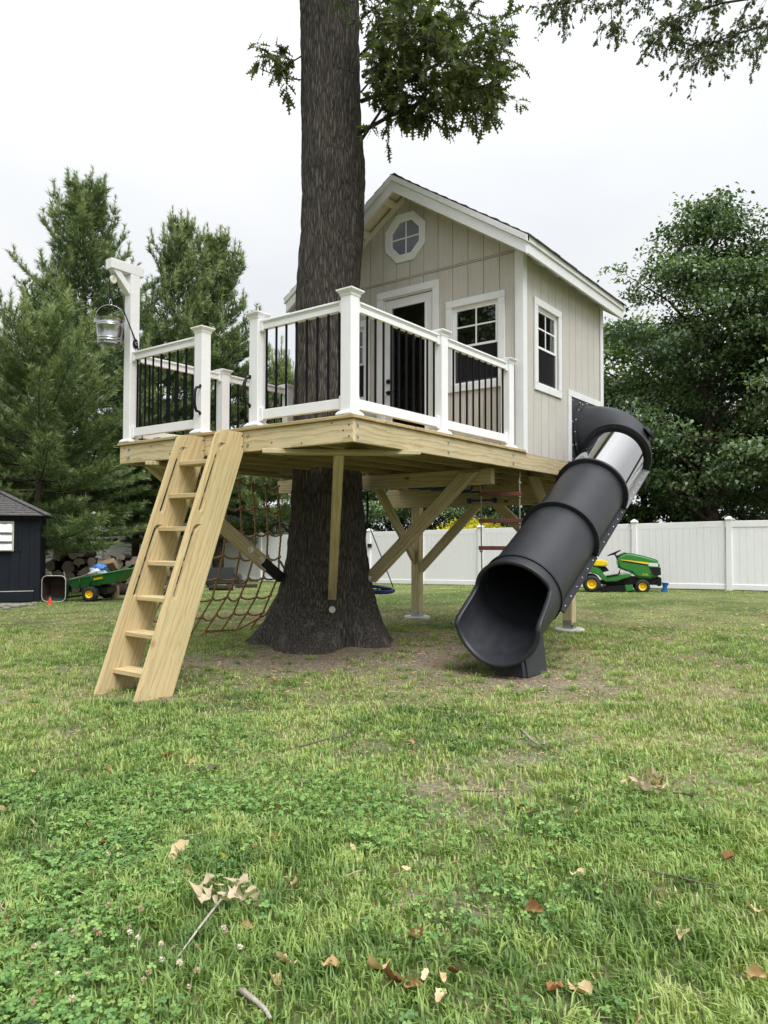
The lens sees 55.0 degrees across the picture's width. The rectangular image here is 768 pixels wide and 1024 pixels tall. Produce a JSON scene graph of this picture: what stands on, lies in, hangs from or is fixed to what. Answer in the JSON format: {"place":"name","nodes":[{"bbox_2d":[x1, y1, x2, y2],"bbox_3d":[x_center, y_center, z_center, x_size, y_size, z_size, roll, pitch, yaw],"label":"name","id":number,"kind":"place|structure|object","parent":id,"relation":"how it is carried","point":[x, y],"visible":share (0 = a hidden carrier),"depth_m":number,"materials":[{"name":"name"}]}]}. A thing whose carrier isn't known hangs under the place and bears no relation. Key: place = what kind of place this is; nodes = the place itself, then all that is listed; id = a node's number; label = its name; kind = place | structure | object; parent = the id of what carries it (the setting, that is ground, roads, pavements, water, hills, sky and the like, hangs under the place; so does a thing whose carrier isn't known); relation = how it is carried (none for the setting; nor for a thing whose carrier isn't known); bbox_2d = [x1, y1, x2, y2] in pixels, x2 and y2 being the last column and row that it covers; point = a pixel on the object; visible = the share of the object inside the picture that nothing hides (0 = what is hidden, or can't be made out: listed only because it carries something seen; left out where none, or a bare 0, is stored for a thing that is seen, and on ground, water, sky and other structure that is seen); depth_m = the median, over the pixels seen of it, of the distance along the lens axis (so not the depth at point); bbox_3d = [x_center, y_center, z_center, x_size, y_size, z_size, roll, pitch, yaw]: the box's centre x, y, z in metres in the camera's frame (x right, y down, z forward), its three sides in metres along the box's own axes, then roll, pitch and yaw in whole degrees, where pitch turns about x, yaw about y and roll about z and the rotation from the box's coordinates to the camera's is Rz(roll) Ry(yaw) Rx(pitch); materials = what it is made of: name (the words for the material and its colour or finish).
{"place":"outdoors","nodes":[
{"label":"outdoors","id":0,"kind":"place"},
{"bbox_2d":[0,547,767,1023],"bbox_3d":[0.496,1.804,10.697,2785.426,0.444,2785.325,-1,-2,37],"label":"ground","id":1,"kind":"structure","parent":0,"point":[690,605],"depth_m":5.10,"materials":[{"name":"plant"}]},
{"bbox_2d":[0,490,54,602],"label":"garden shed","id":2,"kind":"structure","parent":1,"relation":"on","point":[22,557],"depth_m":15.86,"materials":[{"name":"black paint"}]},
{"bbox_2d":[0,521,13,550],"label":"window","id":3,"kind":"structure","parent":2,"relation":"in","point":[4,546],"depth_m":15.71,"materials":[{"name":"beige paint"}]},
{"bbox_2d":[41,572,68,601],"bbox_3d":[-7.215,1.647,16.288,0.585,0.640,0.491,0,-2,0],"label":"storage bin","id":4,"kind":"object","parent":1,"relation":"on","point":[55,588],"visible":0.97,"depth_m":16.28,"materials":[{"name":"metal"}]},
{"bbox_2d":[0,321,109,542],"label":"pine tree","id":5,"kind":"object","parent":1,"relation":"on","point":[12,468],"visible":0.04,"depth_m":21.61,"materials":[{"name":"green plant"}]},
{"bbox_2d":[72,588,81,591],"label":"log","id":6,"kind":"object","parent":1,"relation":"on","point":[76,590],"visible":0.36,"depth_m":20.15,"materials":[{"name":"brown wood"}]},
{"bbox_2d":[63,572,78,584],"bbox_3d":[-8.646,1.855,20.407,0.376,0.381,0.617,-42,5,-13],"label":"log","id":7,"kind":"object","parent":6,"relation":"on","point":[70,575],"visible":0.34,"depth_m":20.12,"materials":[{"name":"brown wood"}]},
{"bbox_2d":[62,559,76,572],"bbox_3d":[-8.690,1.504,20.391,0.346,0.341,0.458,37,-7,-12],"label":"log","id":8,"kind":"object","parent":7,"relation":"on","point":[68,566],"visible":0.92,"depth_m":20.17,"materials":[{"name":"brown wood"}]},
{"bbox_2d":[53,553,72,561],"bbox_3d":[-8.908,1.240,20.515,0.297,0.247,0.571,45,12,10],"label":"log","id":9,"kind":"object","parent":8,"relation":"on","point":[63,558],"visible":0.58,"depth_m":20.31,"materials":[{"name":"brown wood"}]},
{"bbox_2d":[73,558,88,566],"bbox_3d":[-8.356,1.383,20.457,0.338,0.243,0.593,5,0,0],"label":"log","id":10,"kind":"object","parent":8,"relation":"on","point":[80,562],"visible":0.83,"depth_m":20.16,"materials":[{"name":"brown wood"}]},
{"bbox_2d":[77,551,96,557],"bbox_3d":[-8.235,1.166,20.459,0.222,0.218,0.593,19,-1,12],"label":"log","id":11,"kind":"object","parent":10,"relation":"on","point":[89,554],"visible":0.57,"depth_m":20.38,"materials":[{"name":"brown wood"}]},
{"bbox_2d":[0,284,159,567],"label":"pine tree","id":12,"kind":"object","parent":1,"relation":"on","point":[41,359],"visible":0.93,"depth_m":17.93,"materials":[{"name":"green plant"}]},
{"bbox_2d":[67,568,133,601],"bbox_3d":[-6.384,1.604,16.436,1.589,0.720,1.120,0,-2,0],"label":"dump cart","id":13,"kind":"object","parent":1,"relation":"on","point":[104,589],"visible":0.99,"depth_m":16.04,"materials":[{"name":"green plastic"}]},
{"bbox_2d":[87,567,105,575],"bbox_3d":[-6.355,1.351,16.309,0.451,0.319,0.417,0,-2,16],"label":"plastic bag","id":14,"kind":"object","parent":13,"relation":"in","point":[93,571],"visible":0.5,"depth_m":16.20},
{"bbox_2d":[92,563,108,571],"bbox_3d":[-6.281,1.253,16.372,0.361,0.255,0.334,2,-2,-41],"label":"plastic bag","id":15,"kind":"object","parent":14,"relation":"on","point":[100,566],"visible":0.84,"depth_m":16.30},
{"bbox_2d":[97,558,117,570],"bbox_3d":[-6.968,1.342,18.566,0.432,0.250,0.170,-13,42,0],"label":"wood block","id":16,"kind":"object","parent":13,"relation":"in","point":[111,564],"depth_m":18.50,"materials":[{"name":"wood"}]},
{"bbox_2d":[0,165,205,575],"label":"pine tree","id":17,"kind":"object","parent":1,"relation":"on","point":[83,204],"visible":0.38,"depth_m":23.71,"materials":[{"name":"green plant"}]},
{"bbox_2d":[96,583,137,594],"bbox_3d":[-6.476,1.954,18.537,1.500,0.310,0.314,0,15,7],"label":"log","id":18,"kind":"object","parent":1,"relation":"on","point":[123,587],"visible":0.15,"depth_m":18.43,"materials":[{"name":"brown wood"}]},
{"bbox_2d":[90,348,198,566],"bbox_3d":[-9.689,-2.164,30.377,6.628,9.892,7.012,1,-2,-35],"label":"pine tree","id":19,"kind":"object","parent":1,"relation":"on","point":[135,549],"visible":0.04,"depth_m":29.82,"materials":[{"name":"green plant"}]},
{"bbox_2d":[94,430,242,702],"bbox_3d":[-1.801,0.399,6.249,0.571,2.233,1.093,-1,-2,37],"label":"ladder","id":20,"kind":"object","parent":1,"relation":"on","point":[157,674],"visible":0.98,"depth_m":6.21,"materials":[{"name":"brown wood"}]},
{"bbox_2d":[91,205,257,546],"bbox_3d":[-7.630,-4.074,26.396,6.163,13.587,6.264,1,-2,-32],"label":"pine tree","id":21,"kind":"object","parent":1,"relation":"on","point":[180,241],"visible":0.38,"depth_m":25.76,"materials":[{"name":"green plant"}]},
{"bbox_2d":[197,763,222,770],"bbox_3d":[-0.935,1.379,3.980,0.152,0.024,0.046,1,-2,-34],"label":"bark chip","id":22,"kind":"object","parent":1,"relation":"on","point":[210,767],"visible":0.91,"depth_m":3.96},
{"bbox_2d":[144,223,284,567],"bbox_3d":[-6.275,-4.052,26.976,7.088,13.587,7.204,-1,-2,22],"label":"pine tree","id":23,"kind":"object","parent":1,"relation":"on","point":[224,282],"visible":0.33,"depth_m":26.89,"materials":[{"name":"green plant"}]},
{"bbox_2d":[175,871,262,960],"bbox_3d":[-0.586,1.286,2.409,0.257,0.100,0.409,-1,-2,37],"label":"withered leaf spray","id":24,"kind":"object","parent":1,"relation":"on","point":[234,891],"visible":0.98,"depth_m":2.48,"materials":[{"name":"plant"}]},
{"bbox_2d":[209,585,235,590],"bbox_3d":[-4.489,2.112,20.441,0.750,0.156,0.153,0,34,16],"label":"log","id":25,"kind":"object","parent":1,"relation":"on","point":[221,587],"visible":0.83,"depth_m":20.38,"materials":[{"name":"brown wood"}]},
{"bbox_2d":[205,567,243,586],"bbox_3d":[-4.814,1.991,22.590,1.277,0.599,0.707,0,-2,0],"label":"outdoor sofa","id":26,"kind":"object","parent":1,"relation":"on","point":[228,573],"visible":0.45,"depth_m":22.28,"materials":[{"name":"grey fabric"}]},
{"bbox_2d":[4,852,455,1010],"bbox_3d":[-0.561,1.326,2.565,1.322,0.085,0.952,1,-2,-34],"label":"clover flower","id":27,"kind":"object","parent":1,"relation":"on","point":[179,961],"visible":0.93,"depth_m":2.23,"materials":[{"name":"plant"}]},
{"bbox_2d":[184,475,275,525],"bbox_3d":[-7.169,-0.023,31.887,5.495,5.690,4.481,0,-2,9],"label":"leafy tree","id":28,"kind":"object","parent":1,"relation":"on","point":[250,521],"visible":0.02,"depth_m":31.86,"materials":[{"name":"green plant"}]},
{"bbox_2d":[227,584,257,587],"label":"log","id":29,"kind":"object","parent":1,"relation":"on","point":[246,586],"visible":0.73,"depth_m":21.91,"materials":[{"name":"brown wood"}]},
{"bbox_2d":[195,501,290,534],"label":"garage","id":30,"kind":"structure","parent":1,"relation":"on","point":[245,518],"depth_m":33.88,"materials":[{"name":"white"}]},
{"bbox_2d":[219,336,294,543],"bbox_3d":[-3.743,-1.988,27.787,6.242,9.587,6.676,1,-2,-12],"label":"pine tree","id":31,"kind":"object","parent":1,"relation":"on","point":[285,511],"visible":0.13,"depth_m":26.94,"materials":[{"name":"green plant"}]},
{"bbox_2d":[231,476,289,534],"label":"leafy tree","id":32,"kind":"object","parent":1,"relation":"on","point":[274,527],"visible":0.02,"depth_m":32.15,"materials":[{"name":"green plant"}]},
{"bbox_2d":[299,722,362,747],"bbox_3d":[-0.263,1.370,4.600,0.206,0.070,0.648,-1,-2,37],"label":"twig","id":33,"kind":"object","parent":1,"relation":"on","point":[300,746],"visible":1,"depth_m":4.53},
{"bbox_2d":[117,414,584,632],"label":"deck platform","id":34,"kind":"structure","parent":1,"relation":"on","point":[381,455],"depth_m":8.04,"materials":[{"name":"brown wood"}]},
{"bbox_2d":[106,257,143,442],"bbox_3d":[-2.693,-1.652,7.643,0.166,1.860,0.385,-1,-2,37],"label":"hoist post","id":35,"kind":"object","parent":34,"relation":"on","point":[129,284],"visible":0.83,"depth_m":7.66,"materials":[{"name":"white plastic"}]},
{"bbox_2d":[110,274,116,283],"bbox_3d":[-2.777,-2.391,7.553,0.050,0.104,0.084,-1,-2,37],"label":"pulley","id":36,"kind":"object","parent":35,"relation":"hanging from","point":[113,279],"visible":1,"depth_m":7.54,"materials":[{"name":"beige paint"}]},
{"bbox_2d":[108,275,142,439],"bbox_3d":[-2.549,-1.572,7.660,0.609,1.704,0.147,1,-2,-20],"label":"hoist rope","id":37,"kind":"object","parent":36,"relation":"hanging from","point":[110,294],"visible":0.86,"depth_m":7.63,"materials":[{"name":"fabric"}]},
{"bbox_2d":[94,299,125,346],"bbox_3d":[-2.789,-1.935,7.509,0.281,0.470,0.281,-1,-2,37],"label":"bucket","id":38,"kind":"object","parent":37,"relation":"hanging from","point":[110,331],"visible":1,"depth_m":7.41,"materials":[{"name":"metal"}]},
{"bbox_2d":[154,469,283,634],"bbox_3d":[-2.184,0.586,9.299,1.276,2.107,1.964,-1,-2,37],"label":"cargo net","id":39,"kind":"object","parent":34,"relation":"hanging from","point":[239,556],"visible":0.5,"depth_m":9.37,"materials":[{"name":"beige fabric"}]},
{"bbox_2d":[131,286,517,447],"bbox_3d":[-0.639,-1.226,7.904,3.118,1.034,3.010,-1,-2,37],"label":"porch railing","id":40,"kind":"object","parent":34,"relation":"on","point":[349,308],"visible":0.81,"depth_m":6.91,"materials":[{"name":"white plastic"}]},
{"bbox_2d":[365,490,394,593],"bbox_3d":[-0.224,0.401,10.575,0.774,1.512,0.774,-1,-2,37],"label":"saucer swing","id":41,"kind":"object","parent":34,"relation":"hanging from","point":[381,589],"visible":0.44,"depth_m":10.50,"materials":[{"name":"fabric"}]},
{"bbox_2d":[284,173,626,461],"bbox_3d":[1.033,-2.348,10.205,3.661,3.504,3.178,-1,-2,37],"label":"cabin","id":42,"kind":"object","parent":34,"relation":"on","point":[487,284],"visible":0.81,"depth_m":8.96,"materials":[{"name":"beige paint"}]},
{"bbox_2d":[360,319,369,401],"bbox_3d":[-0.474,-1.937,9.798,0.775,1.100,0.112,-1,-2,37],"label":"window","id":43,"kind":"structure","parent":42,"relation":"in","point":[362,323],"depth_m":9.57,"materials":[{"name":"white paint"}]},
{"bbox_2d":[385,211,425,263],"bbox_3d":[0.283,-3.439,9.255,0.606,0.606,0.076,-1,-2,37],"label":"window","id":44,"kind":"structure","parent":42,"relation":"in","point":[405,237],"depth_m":9.24,"materials":[{"name":"white paint"}]},
{"bbox_2d":[376,279,438,429],"bbox_3d":[0.309,-1.735,9.197,0.940,2.150,0.144,-1,-2,37],"label":"door","id":45,"kind":"structure","parent":42,"relation":"in","point":[410,296],"depth_m":9.25,"materials":[{"name":"white paint"}]},
{"bbox_2d":[446,289,504,392],"bbox_3d":[1.084,-1.972,8.633,0.785,1.100,0.112,-1,-2,37],"label":"window","id":46,"kind":"structure","parent":42,"relation":"in","point":[496,348],"depth_m":8.61,"materials":[{"name":"white paint"}]},
{"bbox_2d":[534,296,561,398],"bbox_3d":[1.918,-1.933,8.790,0.112,1.075,0.760,-1,-2,37],"label":"window","id":47,"kind":"structure","parent":42,"relation":"in","point":[545,361],"depth_m":8.80,"materials":[{"name":"white paint"}]},
{"bbox_2d":[467,498,496,503],"bbox_3d":[1.411,-0.164,10.658,0.444,0.070,0.091,-1,-2,37],"label":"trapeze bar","id":48,"kind":"object","parent":34,"relation":"attached to","point":[493,500],"visible":0.92,"depth_m":10.58,"materials":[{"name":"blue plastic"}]},
{"bbox_2d":[478,470,521,569],"bbox_3d":[1.313,0.143,8.319,0.489,1.262,0.055,0,-2,9],"label":"rope ladder","id":49,"kind":"object","parent":34,"relation":"hanging from","point":[481,521],"visible":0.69,"depth_m":8.30,"materials":[{"name":"red paint"}]},
{"bbox_2d":[0,801,767,1023],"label":"grass","id":50,"kind":"structure","parent":1,"relation":"on","point":[19,825],"depth_m":2.40,"materials":[{"name":"plant"}]},
{"bbox_2d":[165,839,188,865],"bbox_3d":[-0.792,1.305,2.824,0.067,0.066,0.125,3,3,29],"label":"fallen leaf","id":51,"kind":"object","parent":50,"relation":"on","point":[180,844],"visible":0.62,"depth_m":2.85,"materials":[{"name":"plant"}]},
{"bbox_2d":[238,986,271,1019],"bbox_3d":[-0.342,1.315,1.975,0.021,0.016,0.158,2,-2,-41],"label":"twig","id":52,"kind":"object","parent":50,"relation":"on","point":[247,994],"visible":1,"depth_m":1.98,"materials":[{"name":"wood"}]},
{"bbox_2d":[276,951,296,963],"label":"fallen leaf","id":53,"kind":"object","parent":50,"relation":"on","point":[280,955],"visible":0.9,"depth_m":2.16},
{"bbox_2d":[322,954,338,966],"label":"fallen leaf","id":54,"kind":"object","parent":50,"relation":"on","point":[332,958],"visible":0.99,"depth_m":2.13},
{"bbox_2d":[367,956,389,969],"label":"fallen leaf","id":55,"kind":"object","parent":50,"relation":"on","point":[372,963],"visible":0.96,"depth_m":2.10,"materials":[{"name":"plant"}]},
{"bbox_2d":[385,963,409,982],"bbox_3d":[0.035,1.303,2.075,0.071,0.044,0.043,22,-19,-4],"label":"fallen leaf","id":56,"kind":"object","parent":50,"relation":"on","point":[389,972],"visible":0.94,"depth_m":2.07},
{"bbox_2d":[403,977,422,987],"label":"fallen leaf","id":57,"kind":"object","parent":50,"relation":"on","point":[414,981],"visible":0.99,"depth_m":2.04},
{"bbox_2d":[409,925,422,938],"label":"fallen leaf","id":58,"kind":"object","parent":50,"relation":"on","point":[417,928],"visible":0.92,"depth_m":2.30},
{"bbox_2d":[521,897,543,912],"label":"fallen leaf","id":59,"kind":"object","parent":50,"relation":"on","point":[532,904],"visible":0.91,"depth_m":2.47,"materials":[{"name":"plant"}]},
{"bbox_2d":[546,979,563,991],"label":"fallen leaf","id":60,"kind":"object","parent":50,"relation":"on","point":[551,986],"visible":1,"depth_m":2.03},
{"bbox_2d":[642,869,720,884],"bbox_3d":[1.089,1.342,2.703,0.273,0.011,0.023,-1,-2,24],"label":"twig","id":61,"kind":"object","parent":50,"relation":"on","point":[666,874],"visible":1,"depth_m":2.71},
{"bbox_2d":[675,924,690,939],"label":"fallen leaf","id":62,"kind":"object","parent":50,"relation":"on","point":[682,934],"visible":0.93,"depth_m":2.31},
{"bbox_2d":[722,849,733,859],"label":"fallen leaf","id":63,"kind":"object","parent":50,"relation":"on","point":[727,854],"visible":1,"depth_m":2.88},
{"bbox_2d":[742,962,766,977],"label":"fallen leaf","id":64,"kind":"object","parent":50,"relation":"on","point":[754,971],"visible":0.98,"depth_m":2.11,"materials":[{"name":"plant"}]},
{"bbox_2d":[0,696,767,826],"bbox_3d":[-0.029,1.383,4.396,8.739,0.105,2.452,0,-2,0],"label":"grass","id":65,"kind":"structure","parent":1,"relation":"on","point":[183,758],"depth_m":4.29,"materials":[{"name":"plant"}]},
{"bbox_2d":[0,696,767,1023],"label":"clover","id":66,"kind":"object","parent":1,"relation":"on","point":[98,948],"visible":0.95,"depth_m":2.88,"materials":[{"name":"green plant"}]},
{"bbox_2d":[362,489,409,531],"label":"leafy tree","id":67,"kind":"object","parent":1,"relation":"on","point":[373,508],"visible":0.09,"depth_m":29.26,"materials":[{"name":"green plant"}]},
{"bbox_2d":[244,0,530,654],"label":"oak tree","id":68,"kind":"object","parent":1,"relation":"on","point":[301,618],"visible":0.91,"depth_m":8.44,"materials":[{"name":"brown plant"}]},
{"bbox_2d":[395,971,415,982],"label":"fallen leaf","id":69,"kind":"object","parent":1,"relation":"on","point":[397,974],"visible":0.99,"depth_m":2.06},
{"bbox_2d":[362,489,450,531],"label":"leafy tree","id":70,"kind":"object","parent":1,"relation":"on","point":[406,521],"visible":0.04,"depth_m":30.64,"materials":[{"name":"green plant"}]},
{"bbox_2d":[46,516,767,590],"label":"vinyl fence","id":71,"kind":"object","parent":1,"relation":"on","point":[686,555],"visible":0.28,"depth_m":19.02,"materials":[{"name":"white plastic"}]},
{"bbox_2d":[420,968,428,979],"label":"fallen leaf","id":72,"kind":"object","parent":1,"relation":"on","point":[425,973],"visible":1,"depth_m":2.09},
{"bbox_2d":[376,506,483,529],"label":"leafy tree","id":73,"kind":"object","parent":1,"relation":"on","point":[444,525],"depth_m":32.32,"materials":[{"name":"green plant"}]},
{"bbox_2d":[435,988,446,1001],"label":"fallen leaf","id":74,"kind":"object","parent":1,"relation":"on","point":[438,995],"visible":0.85,"depth_m":1.99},
{"bbox_2d":[394,505,520,528],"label":"leafy tree","id":75,"kind":"object","parent":1,"relation":"on","point":[455,512],"visible":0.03,"depth_m":28.19,"materials":[{"name":"green plant"}]},
{"bbox_2d":[429,516,505,529],"bbox_3d":[2.889,1.215,24.334,2.880,2.223,2.805,-1,-2,37],"label":"golden shrub","id":76,"kind":"object","parent":1,"relation":"on","point":[471,524],"visible":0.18,"depth_m":24.41,"materials":[{"name":"yellow plant"}]},
{"bbox_2d":[455,789,513,791],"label":"twig","id":77,"kind":"object","parent":1,"relation":"on","point":[482,791],"visible":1,"depth_m":3.64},
{"bbox_2d":[478,505,533,527],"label":"leafy tree","id":78,"kind":"object","parent":1,"relation":"on","point":[525,508],"visible":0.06,"depth_m":27.30,"materials":[{"name":"green plant"}]},
{"bbox_2d":[519,728,545,745],"bbox_3d":[0.938,1.396,4.579,0.097,0.020,0.345,0,-2,-7],"label":"twig","id":79,"kind":"object","parent":1,"relation":"on","point":[527,735],"visible":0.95,"depth_m":4.54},
{"bbox_2d":[454,398,654,677],"bbox_3d":[2.112,0.044,8.174,0.950,3.055,3.871,-1,-2,37],"label":"tube slide","id":80,"kind":"object","parent":1,"relation":"on","point":[531,577],"visible":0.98,"depth_m":7.38,"materials":[{"name":"black"}]},
{"bbox_2d":[567,979,592,993],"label":"fallen leaf","id":81,"kind":"object","parent":1,"relation":"on","point":[586,985],"visible":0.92,"depth_m":2.03,"materials":[{"name":"plant"}]},
{"bbox_2d":[582,550,661,591],"bbox_3d":[5.767,1.419,17.952,1.819,1.056,1.120,0,-2,14],"label":"riding mower","id":82,"kind":"object","parent":1,"relation":"on","point":[645,571],"visible":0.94,"depth_m":17.60,"materials":[{"name":"green metal"}]},
{"bbox_2d":[496,373,747,527],"bbox_3d":[7.641,-1.116,24.815,8.864,7.158,7.228,0,-2,15],"label":"leafy tree","id":83,"kind":"object","parent":1,"relation":"on","point":[610,388],"visible":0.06,"depth_m":23.97,"materials":[{"name":"green plant"}]},
{"bbox_2d":[620,765,668,792],"bbox_3d":[1.289,1.307,3.615,0.224,0.124,0.183,1,-2,-20],"label":"withered leaf spray","id":84,"kind":"object","parent":1,"relation":"on","point":[657,780],"visible":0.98,"depth_m":3.60,"materials":[{"name":"plant"}]},
{"bbox_2d":[526,0,767,100],"bbox_3d":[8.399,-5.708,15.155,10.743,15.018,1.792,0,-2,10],"label":"oak tree","id":85,"kind":"object","parent":1,"relation":"on","point":[708,57],"visible":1,"depth_m":15.63,"materials":[{"name":"green plant"}]},
{"bbox_2d":[603,309,742,542],"bbox_3d":[8.915,-2.300,26.716,7.205,9.752,9.063,0,-2,1],"label":"leafy tree","id":86,"kind":"object","parent":1,"relation":"on","point":[648,383],"visible":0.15,"depth_m":24.90,"materials":[{"name":"green plant"}]},
{"bbox_2d":[628,457,724,523],"bbox_3d":[10.028,0.128,25.354,3.614,4.588,4.432,0,-2,-7],"label":"leafy tree","id":87,"kind":"object","parent":1,"relation":"on","point":[654,521],"visible":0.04,"depth_m":25.05,"materials":[{"name":"green plant"}]},
{"bbox_2d":[596,182,767,552],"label":"leafy tree","id":88,"kind":"object","parent":1,"relation":"on","point":[699,278],"visible":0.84,"depth_m":20.92,"materials":[{"name":"green plant"}]},
{"bbox_2d":[622,378,767,546],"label":"leafy tree","id":89,"kind":"object","parent":1,"relation":"on","point":[666,517],"visible":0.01,"depth_m":26.00,"materials":[{"name":"green plant"}]},
{"bbox_2d":[641,216,767,516],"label":"leafy tree","id":90,"kind":"object","parent":1,"relation":"on","point":[735,349],"visible":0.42,"depth_m":20.52,"materials":[{"name":"green plant"}]},
{"bbox_2d":[690,439,767,563],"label":"leafy tree","id":91,"kind":"object","parent":1,"relation":"on","point":[755,514],"visible":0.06,"depth_m":24.01,"materials":[{"name":"green plant"}]},
{"bbox_2d":[0,623,767,705],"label":"grass","id":92,"kind":"structure","parent":0,"point":[596,630],"depth_m":7.39,"materials":[{"name":"plant"}]},
{"bbox_2d":[0,582,767,627],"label":"grass","id":93,"kind":"structure","parent":0,"point":[261,593],"depth_m":14.29,"materials":[{"name":"plant"}]},
{"bbox_2d":[0,0,767,531],"label":"sky","id":94,"kind":"structure","parent":0,"point":[158,96],"materials":[{"name":"white"}]},
{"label":"log","id":95,"kind":"object","parent":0,"visible":0},
{"bbox_2d":[80,567,88,576],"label":"log","id":96,"kind":"object","parent":95,"relation":"on","point":[85,571],"visible":0.34,"depth_m":20.12,"materials":[{"name":"brown wood"}]},
{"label":"log","id":97,"kind":"object","parent":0,"visible":0},
{"bbox_2d":[55,568,65,575],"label":"log","id":98,"kind":"object","parent":97,"relation":"on","point":[59,571],"visible":0.58,"depth_m":20.09,"materials":[{"name":"brown wood"}]},
{"bbox_2d":[46,560,62,571],"bbox_3d":[-9.139,1.493,20.461,0.307,0.312,0.470,-26,-4,4],"label":"log","id":99,"kind":"object","parent":98,"relation":"on","point":[55,565],"visible":0.7,"depth_m":20.24,"materials":[{"name":"brown wood"}]},
{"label":"log","id":100,"kind":"object","parent":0,"visible":0},
{"bbox_2d":[87,557,98,564],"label":"log","id":101,"kind":"object","parent":100,"relation":"on","point":[92,560],"visible":0.67,"depth_m":20.27,"materials":[{"name":"brown wood"}]},
{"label":"log","id":102,"kind":"object","parent":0,"visible":0},
{"bbox_2d":[115,559,124,569],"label":"log","id":103,"kind":"object","parent":102,"relation":"on","point":[121,563],"visible":0.52,"depth_m":20.52,"materials":[{"name":"brown wood"}]},
{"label":"log","id":104,"kind":"object","parent":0,"visible":0},
{"bbox_2d":[125,560,131,566],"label":"log","id":105,"kind":"object","parent":104,"relation":"on","point":[128,563],"visible":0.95,"depth_m":20.55,"materials":[{"name":"brown wood"}]},
{"bbox_2d":[119,554,131,559],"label":"log","id":106,"kind":"object","parent":105,"relation":"on","point":[125,556],"visible":0.96,"depth_m":20.53,"materials":[{"name":"brown wood"}]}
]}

